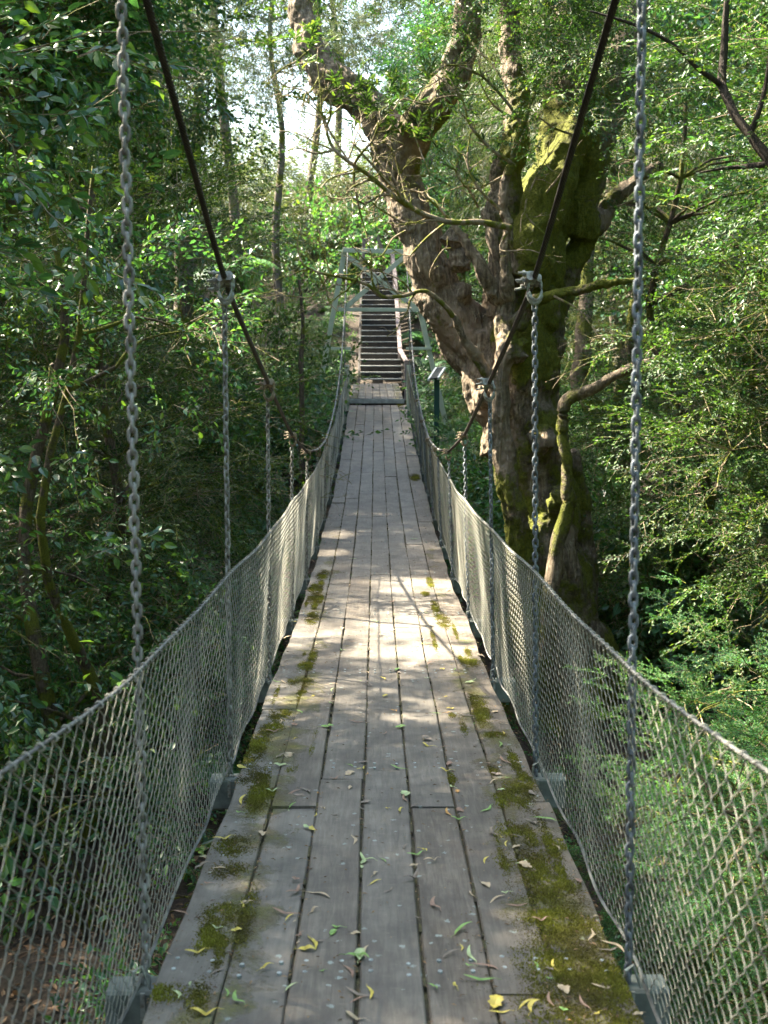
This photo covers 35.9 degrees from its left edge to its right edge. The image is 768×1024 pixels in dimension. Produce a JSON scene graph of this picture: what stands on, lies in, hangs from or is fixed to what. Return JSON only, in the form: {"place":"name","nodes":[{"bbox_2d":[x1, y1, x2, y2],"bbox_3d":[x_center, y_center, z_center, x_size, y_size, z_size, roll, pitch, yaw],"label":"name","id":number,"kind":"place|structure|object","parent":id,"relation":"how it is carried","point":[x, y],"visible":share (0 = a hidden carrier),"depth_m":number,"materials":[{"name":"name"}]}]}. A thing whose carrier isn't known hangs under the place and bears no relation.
{"place":"outdoors","nodes":[
{"label":"outdoors","id":0,"kind":"place"},
{"bbox_2d":[0,246,767,1023],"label":"ground","id":1,"kind":"structure","parent":0,"point":[184,886],"depth_m":10.33,"materials":[{"name":"soil"}]},
{"bbox_2d":[0,869,58,930],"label":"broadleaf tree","id":2,"kind":"object","parent":1,"relation":"on","point":[17,881],"visible":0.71,"depth_m":6.19,"materials":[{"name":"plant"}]},
{"bbox_2d":[0,507,59,641],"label":"shrub","id":3,"kind":"object","parent":1,"relation":"on","point":[2,563],"visible":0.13,"depth_m":13.75,"materials":[{"name":"green plant"}]},
{"bbox_2d":[0,497,100,711],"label":"broadleaf tree","id":4,"kind":"object","parent":1,"relation":"on","point":[49,648],"visible":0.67,"depth_m":9.32,"materials":[{"name":"green plant"}]},
{"bbox_2d":[0,353,153,512],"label":"shrub","id":5,"kind":"object","parent":1,"relation":"on","point":[26,437],"visible":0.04,"depth_m":19.33,"materials":[{"name":"green plant"}]},
{"bbox_2d":[0,6,162,585],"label":"broadleaf tree","id":6,"kind":"object","parent":1,"relation":"on","point":[13,503],"visible":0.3,"depth_m":13.33,"materials":[{"name":"green plant"}]},
{"bbox_2d":[0,305,178,541],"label":"shrub","id":7,"kind":"object","parent":1,"relation":"on","point":[72,434],"visible":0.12,"depth_m":18.68,"materials":[{"name":"green plant"}]},
{"bbox_2d":[8,334,208,439],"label":"shrub","id":8,"kind":"object","parent":1,"relation":"on","point":[140,344],"visible":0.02,"depth_m":22.46,"materials":[{"name":"green plant"}]},
{"bbox_2d":[2,555,218,713],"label":"shrub","id":9,"kind":"object","parent":1,"relation":"on","point":[84,575],"visible":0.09,"depth_m":12.46,"materials":[{"name":"green plant"}]},
{"bbox_2d":[0,666,226,970],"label":"glossy shrub","id":10,"kind":"object","parent":1,"relation":"on","point":[77,877],"visible":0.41,"depth_m":8.80,"materials":[{"name":"green plant"}]},
{"bbox_2d":[9,394,222,591],"bbox_3d":[-3.893,-0.176,16.925,3.412,3.083,2.973,3,8,18],"label":"shrub","id":11,"kind":"object","parent":1,"relation":"on","point":[100,470],"visible":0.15,"depth_m":16.89,"materials":[{"name":"green plant"}]},
{"bbox_2d":[0,0,237,975],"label":"broadleaf tree","id":12,"kind":"object","parent":1,"relation":"on","point":[65,203],"visible":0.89,"depth_m":5.61,"materials":[{"name":"green plant"}]},
{"bbox_2d":[0,0,240,424],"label":"dense tree","id":13,"kind":"object","parent":1,"relation":"on","point":[145,38],"visible":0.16,"depth_m":17.14,"materials":[{"name":"green plant"}]},
{"bbox_2d":[0,550,247,826],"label":"glossy shrub","id":14,"kind":"object","parent":1,"relation":"on","point":[59,685],"visible":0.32,"depth_m":10.60,"materials":[{"name":"green plant"}]},
{"bbox_2d":[0,152,294,916],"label":"broadleaf tree","id":15,"kind":"object","parent":1,"relation":"on","point":[26,585],"visible":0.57,"depth_m":9.38,"materials":[{"name":"green plant"}]},
{"bbox_2d":[17,470,285,643],"bbox_3d":[-2.906,0.761,15.689,4.028,2.602,3.452,-6,10,-36],"label":"shrub","id":16,"kind":"object","parent":1,"relation":"on","point":[164,557],"visible":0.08,"depth_m":15.29,"materials":[{"name":"green plant"}]},
{"bbox_2d":[101,292,215,397],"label":"shrub","id":17,"kind":"object","parent":1,"relation":"on","point":[145,331],"visible":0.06,"depth_m":25.41,"materials":[{"name":"green plant"}]},
{"bbox_2d":[20,523,299,823],"bbox_3d":[-1.931,1.494,11.281,3.207,2.919,3.480,7,10,40],"label":"glossy shrub","id":18,"kind":"object","parent":1,"relation":"on","point":[191,598],"visible":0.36,"depth_m":10.83,"materials":[{"name":"green plant"}]},
{"bbox_2d":[0,0,334,472],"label":"bushy tree","id":19,"kind":"object","parent":1,"relation":"on","point":[198,123],"visible":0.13,"depth_m":20.12,"materials":[{"name":"green plant"}]},
{"bbox_2d":[0,57,350,730],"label":"broadleaf tree","id":20,"kind":"object","parent":1,"relation":"on","point":[102,390],"visible":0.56,"depth_m":12.15,"materials":[{"name":"green plant"}]},
{"bbox_2d":[109,746,243,821],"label":"fern","id":21,"kind":"object","parent":1,"relation":"on","point":[236,761],"visible":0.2,"depth_m":10.31,"materials":[{"name":"green plant"}]},
{"bbox_2d":[0,0,357,327],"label":"shade tree","id":22,"kind":"object","parent":1,"relation":"on","point":[12,124],"visible":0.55,"depth_m":15.87,"materials":[{"name":"green plant"}]},
{"bbox_2d":[75,328,308,506],"bbox_3d":[-3.246,-1.345,21.052,4.006,3.908,4.287,3,9,22],"label":"shrub","id":23,"kind":"object","parent":1,"relation":"on","point":[213,453],"visible":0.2,"depth_m":20.53,"materials":[{"name":"green plant"}]},
{"bbox_2d":[66,0,334,388],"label":"drooping needle tree","id":24,"kind":"object","parent":1,"relation":"on","point":[185,309],"visible":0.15,"depth_m":24.45,"materials":[{"name":"green plant"}]},
{"bbox_2d":[115,125,289,264],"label":"shrub","id":25,"kind":"object","parent":1,"relation":"on","point":[239,182],"visible":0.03,"depth_m":42.98,"materials":[{"name":"green plant"}]},
{"bbox_2d":[135,0,278,365],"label":"slender gum tree","id":26,"kind":"object","parent":1,"relation":"on","point":[177,308],"visible":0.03,"depth_m":29.24,"materials":[{"name":"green plant"}]},
{"bbox_2d":[165,13,249,166],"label":"bushy tree","id":27,"kind":"object","parent":1,"relation":"on","point":[215,101],"depth_m":57.23,"materials":[{"name":"green plant"}]},
{"bbox_2d":[194,259,278,331],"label":"tree fern","id":28,"kind":"object","parent":1,"relation":"on","point":[253,270],"visible":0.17,"depth_m":32.32,"materials":[{"name":"green plant"}]},
{"bbox_2d":[164,0,318,307],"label":"slender gum tree","id":29,"kind":"object","parent":1,"relation":"on","point":[228,124],"visible":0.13,"depth_m":32.89,"materials":[{"name":"green plant"}]},
{"bbox_2d":[201,113,317,230],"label":"shrub","id":30,"kind":"object","parent":1,"relation":"on","point":[255,158],"visible":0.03,"depth_m":47.70,"materials":[{"name":"green plant"}]},
{"bbox_2d":[144,271,380,467],"bbox_3d":[-2.644,-2.117,22.741,4.778,4.950,4.464,3,9,19],"label":"shrub","id":31,"kind":"object","parent":1,"relation":"on","point":[281,326],"visible":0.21,"depth_m":22.17,"materials":[{"name":"green plant"}]},
{"bbox_2d":[154,374,389,530],"bbox_3d":[-2.104,-0.599,20.845,4.150,3.676,4.477,-4,9,-24],"label":"shrub","id":32,"kind":"object","parent":1,"relation":"on","point":[238,430],"visible":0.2,"depth_m":20.17,"materials":[{"name":"green plant"}]},
{"bbox_2d":[195,128,348,292],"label":"shrub","id":33,"kind":"object","parent":1,"relation":"on","point":[282,206],"visible":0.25,"depth_m":40.21,"materials":[{"name":"green plant"}]},
{"bbox_2d":[184,342,364,431],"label":"shrub","id":34,"kind":"object","parent":1,"relation":"on","point":[320,383],"visible":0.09,"depth_m":24.38,"materials":[{"name":"green plant"}]},
{"bbox_2d":[230,525,320,569],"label":"fern","id":35,"kind":"object","parent":1,"relation":"on","point":[288,545],"visible":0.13,"depth_m":18.50,"materials":[{"name":"green plant"}]},
{"bbox_2d":[205,357,348,456],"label":"shrub","id":36,"kind":"object","parent":1,"relation":"on","point":[319,428],"visible":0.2,"depth_m":21.84,"materials":[{"name":"green plant"}]},
{"bbox_2d":[210,112,354,252],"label":"shrub","id":37,"kind":"object","parent":1,"relation":"on","point":[293,155],"visible":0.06,"depth_m":46.70,"materials":[{"name":"green plant"}]},
{"bbox_2d":[191,0,377,313],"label":"slender gum tree","id":38,"kind":"object","parent":1,"relation":"on","point":[278,285],"visible":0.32,"depth_m":35.59,"materials":[{"name":"green plant"}]},
{"bbox_2d":[216,280,366,393],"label":"shrub","id":39,"kind":"object","parent":1,"relation":"on","point":[299,336],"visible":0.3,"depth_m":27.67,"materials":[{"name":"green plant"}]},
{"bbox_2d":[298,280,304,480],"bbox_3d":[-1.181,-1.864,16.899,0.121,2.857,0.097,0,8,0],"label":"thin sapling","id":40,"kind":"object","parent":1,"relation":"on","point":[301,388],"visible":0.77,"depth_m":16.87,"materials":[{"name":"brown plant"}]},
{"bbox_2d":[215,118,393,272],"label":"shrub","id":41,"kind":"object","parent":1,"relation":"on","point":[316,173],"visible":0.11,"depth_m":42.98,"materials":[{"name":"green plant"}]},
{"bbox_2d":[245,128,381,270],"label":"shrub","id":42,"kind":"object","parent":1,"relation":"on","point":[319,175],"visible":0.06,"depth_m":45.38,"materials":[{"name":"green plant"}]},
{"bbox_2d":[247,117,400,285],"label":"shrub","id":43,"kind":"object","parent":1,"relation":"on","point":[290,203],"visible":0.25,"depth_m":40.73,"materials":[{"name":"green plant"}]},
{"bbox_2d":[227,0,420,264],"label":"slender gum tree","id":44,"kind":"object","parent":1,"relation":"on","point":[339,117],"visible":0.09,"depth_m":47.59,"materials":[{"name":"green plant"}]},
{"bbox_2d":[243,172,412,308],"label":"shrub","id":45,"kind":"object","parent":1,"relation":"on","point":[291,255],"visible":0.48,"depth_m":38.03,"materials":[{"name":"green plant"}]},
{"bbox_2d":[242,0,414,279],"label":"slender gum tree","id":46,"kind":"object","parent":1,"relation":"on","point":[318,123],"visible":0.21,"depth_m":41.52,"materials":[{"name":"green plant"}]},
{"bbox_2d":[320,227,381,275],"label":"tree fern","id":47,"kind":"object","parent":1,"relation":"on","point":[356,233],"visible":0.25,"depth_m":41.44,"materials":[{"name":"green plant"}]},
{"bbox_2d":[287,132,439,274],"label":"shrub","id":48,"kind":"object","parent":1,"relation":"on","point":[355,152],"visible":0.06,"depth_m":43.95,"materials":[{"name":"green plant"}]},
{"bbox_2d":[349,383,405,405],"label":"landing platform","id":49,"kind":"structure","parent":1,"relation":"on","point":[391,395],"depth_m":24.83,"materials":[{"name":"grey wood"}]},
{"bbox_2d":[312,248,448,438],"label":"bridge tower","id":50,"kind":"structure","parent":1,"relation":"on","point":[413,306],"depth_m":23.57,"materials":[{"name":"grey metal"}]},
{"bbox_2d":[358,254,408,399],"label":"staircase","id":51,"kind":"structure","parent":1,"relation":"on","point":[381,352],"depth_m":30.63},
{"bbox_2d":[0,0,767,1023],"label":"suspension bridge","id":52,"kind":"structure","parent":1,"relation":"on","point":[396,972],"depth_m":3.80,"materials":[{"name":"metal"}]},
{"bbox_2d":[147,402,643,1023],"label":"moss","id":53,"kind":"object","parent":52,"relation":"on","point":[575,980],"visible":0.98,"depth_m":3.30,"materials":[{"name":"green plant"}]},
{"bbox_2d":[146,465,646,1023],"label":"leaf crumbs","id":54,"kind":"object","parent":52,"relation":"on","point":[368,837],"visible":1,"depth_m":3.69,"materials":[{"name":"plant"}]},
{"bbox_2d":[0,248,767,1023],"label":"undergrowth","id":55,"kind":"object","parent":1,"relation":"on","point":[164,878],"visible":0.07,"depth_m":10.45,"materials":[{"name":"green plant"}]},
{"bbox_2d":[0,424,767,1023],"bbox_3d":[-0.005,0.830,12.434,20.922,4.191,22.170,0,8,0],"label":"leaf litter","id":56,"kind":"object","parent":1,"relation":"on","point":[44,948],"visible":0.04,"depth_m":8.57,"materials":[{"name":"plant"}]},
{"bbox_2d":[59,0,713,744],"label":"mossy tree","id":57,"kind":"object","parent":1,"relation":"on","point":[469,332],"visible":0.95,"depth_m":11.72,"materials":[{"name":"green plant"}]},
{"bbox_2d":[333,147,485,281],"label":"shrub","id":58,"kind":"object","parent":1,"relation":"on","point":[446,173],"visible":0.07,"depth_m":42.79,"materials":[{"name":"green plant"}]},
{"bbox_2d":[338,0,490,179],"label":"slender gum tree","id":59,"kind":"object","parent":1,"relation":"on","point":[398,2],"visible":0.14,"depth_m":39.73,"materials":[{"name":"green plant"}]},
{"bbox_2d":[401,331,437,348],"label":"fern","id":60,"kind":"object","parent":1,"relation":"on","point":[416,333],"visible":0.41,"depth_m":32.17,"materials":[{"name":"green plant"}]},
{"bbox_2d":[357,137,499,276],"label":"shrub","id":61,"kind":"object","parent":1,"relation":"on","point":[431,203],"visible":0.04,"depth_m":42.12,"materials":[{"name":"green plant"}]},
{"bbox_2d":[384,207,487,295],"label":"shrub","id":62,"kind":"object","parent":1,"relation":"on","point":[409,281],"visible":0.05,"depth_m":38.71,"materials":[{"name":"green plant"}]},
{"bbox_2d":[427,367,445,493],"bbox_3d":[0.891,-1.206,20.060,0.185,2.481,0.537,3,8,17],"label":"information sign","id":63,"kind":"object","parent":1,"relation":"on","point":[436,373],"visible":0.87,"depth_m":19.92,"materials":[{"name":"metal"}]},
{"bbox_2d":[348,0,538,281],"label":"dense tree","id":64,"kind":"object","parent":1,"relation":"on","point":[394,62],"visible":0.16,"depth_m":34.09,"materials":[{"name":"green plant"}]},
{"bbox_2d":[365,0,530,245],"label":"bushy tree","id":65,"kind":"object","parent":1,"relation":"on","point":[408,9],"visible":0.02,"depth_m":44.08,"materials":[{"name":"green plant"}]},
{"bbox_2d":[398,362,562,422],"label":"shrub","id":66,"kind":"object","parent":1,"relation":"on","point":[446,396],"visible":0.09,"depth_m":25.36,"materials":[{"name":"green plant"}]},
{"bbox_2d":[395,406,576,528],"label":"shrub","id":67,"kind":"object","parent":1,"relation":"on","point":[455,455],"visible":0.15,"depth_m":18.96,"materials":[{"name":"green plant"}]},
{"bbox_2d":[424,326,574,462],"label":"shrub","id":68,"kind":"object","parent":1,"relation":"on","point":[462,406],"visible":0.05,"depth_m":22.64,"materials":[{"name":"green plant"}]},
{"bbox_2d":[419,285,632,416],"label":"shrub","id":69,"kind":"object","parent":1,"relation":"on","point":[459,380],"visible":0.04,"depth_m":26.09,"materials":[{"name":"green plant"}]},
{"bbox_2d":[406,0,646,324],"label":"bushy tree","id":70,"kind":"object","parent":1,"relation":"on","point":[459,164],"visible":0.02,"depth_m":28.76,"materials":[{"name":"green plant"}]},
{"bbox_2d":[458,241,599,334],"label":"shrub","id":71,"kind":"object","parent":1,"relation":"on","point":[477,291],"depth_m":30.74,"materials":[{"name":"green plant"}]},
{"bbox_2d":[444,422,617,531],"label":"shrub","id":72,"kind":"object","parent":1,"relation":"on","point":[481,460],"visible":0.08,"depth_m":17.93,"materials":[{"name":"green plant"}]},
{"bbox_2d":[430,438,639,602],"bbox_3d":[1.936,0.332,16.893,2.868,3.317,3.300,-4,9,-24],"label":"shrub","id":73,"kind":"object","parent":1,"relation":"on","point":[483,482],"visible":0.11,"depth_m":16.56,"materials":[{"name":"green plant"}]},
{"bbox_2d":[445,517,642,644],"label":"shrub","id":74,"kind":"object","parent":1,"relation":"on","point":[478,580],"visible":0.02,"depth_m":15.39,"materials":[{"name":"green plant"}]},
{"bbox_2d":[474,448,664,594],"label":"shrub","id":75,"kind":"object","parent":1,"relation":"on","point":[498,501],"visible":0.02,"depth_m":16.31,"materials":[{"name":"green plant"}]},
{"bbox_2d":[430,2,716,263],"bbox_3d":[5.426,-10.421,32.286,8.273,12.439,8.152,5,9,45],"label":"dense tree","id":76,"kind":"object","parent":1,"relation":"on","point":[444,191],"visible":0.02,"depth_m":32.17,"materials":[{"name":"green plant"}]},
{"bbox_2d":[432,4,738,333],"bbox_3d":[4.040,-9.598,25.280,6.890,15.401,7.303,1,8,8],"label":"drooping needle tree","id":77,"kind":"object","parent":1,"relation":"on","point":[485,169],"visible":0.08,"depth_m":25.27,"materials":[{"name":"green plant"}]},
{"bbox_2d":[420,0,752,409],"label":"bushy tree","id":78,"kind":"object","parent":1,"relation":"on","point":[499,103],"visible":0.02,"depth_m":23.30,"materials":[{"name":"green plant"}]},
{"bbox_2d":[536,355,665,666],"bbox_3d":[1.982,0.036,10.877,1.114,2.947,0.221,3,9,19],"label":"crooked sapling","id":79,"kind":"object","parent":1,"relation":"on","point":[553,572],"visible":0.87,"depth_m":10.97,"materials":[{"name":"brown plant"}]},
{"bbox_2d":[440,0,766,500],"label":"drooping needle tree","id":80,"kind":"object","parent":1,"relation":"on","point":[618,345],"visible":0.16,"depth_m":18.54,"materials":[{"name":"green plant"}]},
{"bbox_2d":[570,248,641,483],"bbox_3d":[3.011,-2.024,15.905,0.938,3.302,0.638,4,9,28],"label":"leaning tree","id":81,"kind":"object","parent":1,"relation":"on","point":[582,326],"visible":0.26,"depth_m":15.83,"materials":[{"name":"brown plant"}]},
{"bbox_2d":[457,79,767,685],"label":"leaf tree","id":82,"kind":"object","parent":1,"relation":"on","point":[670,219],"visible":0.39,"depth_m":13.35,"materials":[{"name":"green plant"}]},
{"bbox_2d":[465,414,760,648],"bbox_3d":[2.957,0.553,14.792,3.622,3.626,3.384,4,9,29],"label":"shrub","id":83,"kind":"object","parent":1,"relation":"on","point":[665,553],"visible":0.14,"depth_m":13.92,"materials":[{"name":"green plant"}]},
{"bbox_2d":[562,375,663,503],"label":"shrub","id":84,"kind":"object","parent":1,"relation":"on","point":[593,436],"depth_m":19.74,"materials":[{"name":"green plant"}]},
{"bbox_2d":[560,263,711,421],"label":"shrub","id":85,"kind":"object","parent":1,"relation":"on","point":[567,347],"visible":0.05,"depth_m":23.72,"materials":[{"name":"green plant"}]},
{"bbox_2d":[562,324,720,472],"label":"shrub","id":86,"kind":"object","parent":1,"relation":"on","point":[565,353],"visible":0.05,"depth_m":21.97,"materials":[{"name":"green plant"}]},
{"bbox_2d":[544,179,767,701],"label":"leaf tree","id":87,"kind":"object","parent":1,"relation":"on","point":[761,308],"visible":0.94,"depth_m":9.38,"materials":[{"name":"green plant"}]},
{"bbox_2d":[545,578,767,1023],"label":"feathery bush","id":88,"kind":"object","parent":1,"relation":"on","point":[605,922],"visible":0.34,"depth_m":7.95,"materials":[{"name":"green plant"}]},
{"bbox_2d":[595,469,730,567],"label":"shrub","id":89,"kind":"object","parent":1,"relation":"on","point":[669,510],"visible":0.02,"depth_m":17.98,"materials":[{"name":"green plant"}]},
{"bbox_2d":[565,0,767,327],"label":"drooping tree","id":90,"kind":"object","parent":1,"relation":"on","point":[763,119],"visible":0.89,"depth_m":6.92,"materials":[{"name":"green plant"}]},
{"bbox_2d":[567,571,767,1023],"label":"feathery bush","id":91,"kind":"object","parent":1,"relation":"on","point":[750,847],"visible":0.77,"depth_m":5.85,"materials":[{"name":"green plant"}]},
{"bbox_2d":[590,0,767,172],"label":"dark slanting tree","id":92,"kind":"object","parent":1,"relation":"on","point":[759,146],"visible":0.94,"depth_m":6.12,"materials":[{"name":"brown plant"}]},
{"bbox_2d":[591,457,767,717],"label":"shrub","id":93,"kind":"object","parent":1,"relation":"on","point":[616,609],"visible":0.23,"depth_m":12.98,"materials":[{"name":"green plant"}]},
{"bbox_2d":[593,0,767,491],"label":"dense tree","id":94,"kind":"object","parent":1,"relation":"on","point":[677,24],"visible":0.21,"depth_m":18.01,"materials":[{"name":"green plant"}]},
{"bbox_2d":[594,742,767,991],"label":"feathery bush","id":95,"kind":"object","parent":1,"relation":"on","point":[743,877],"visible":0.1,"depth_m":7.39,"materials":[{"name":"green plant"}]},
{"bbox_2d":[621,0,767,393],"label":"bushy tree","id":96,"kind":"object","parent":1,"relation":"on","point":[745,67],"visible":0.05,"depth_m":22.96,"materials":[{"name":"green plant"}]},
{"bbox_2d":[624,576,767,726],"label":"shrub","id":97,"kind":"object","parent":1,"relation":"on","point":[756,612],"visible":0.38,"depth_m":12.36,"materials":[{"name":"green plant"}]},
{"bbox_2d":[658,657,762,692],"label":"fern","id":98,"kind":"object","parent":1,"relation":"on","point":[719,680],"visible":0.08,"depth_m":12.89,"materials":[{"name":"green plant"}]},
{"bbox_2d":[654,0,767,606],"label":"leaf tree","id":99,"kind":"object","parent":1,"relation":"on","point":[742,105],"visible":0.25,"depth_m":12.96,"materials":[{"name":"green plant"}]},
{"bbox_2d":[666,349,767,437],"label":"shrub","id":100,"kind":"object","parent":1,"relation":"on","point":[766,392],"visible":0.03,"depth_m":21.01,"materials":[{"name":"green plant"}]},
{"bbox_2d":[676,0,767,272],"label":"dense tree","id":101,"kind":"object","parent":1,"relation":"on","point":[755,24],"visible":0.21,"depth_m":16.61,"materials":[{"name":"green plant"}]},
{"bbox_2d":[689,426,767,538],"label":"shrub","id":102,"kind":"object","parent":1,"relation":"on","point":[714,467],"visible":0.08,"depth_m":17.96,"materials":[{"name":"green plant"}]},
{"bbox_2d":[700,429,767,641],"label":"shrub","id":103,"kind":"object","parent":1,"relation":"on","point":[765,601],"visible":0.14,"depth_m":13.95,"materials":[{"name":"green plant"}]},
{"bbox_2d":[713,711,767,923],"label":"feathery bush","id":104,"kind":"object","parent":1,"relation":"on","point":[745,734],"visible":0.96,"depth_m":5.23,"materials":[{"name":"green plant"}]},
{"bbox_2d":[179,0,747,213],"label":"sky","id":105,"kind":"structure","parent":0,"point":[348,131],"materials":[{"name":"white"}]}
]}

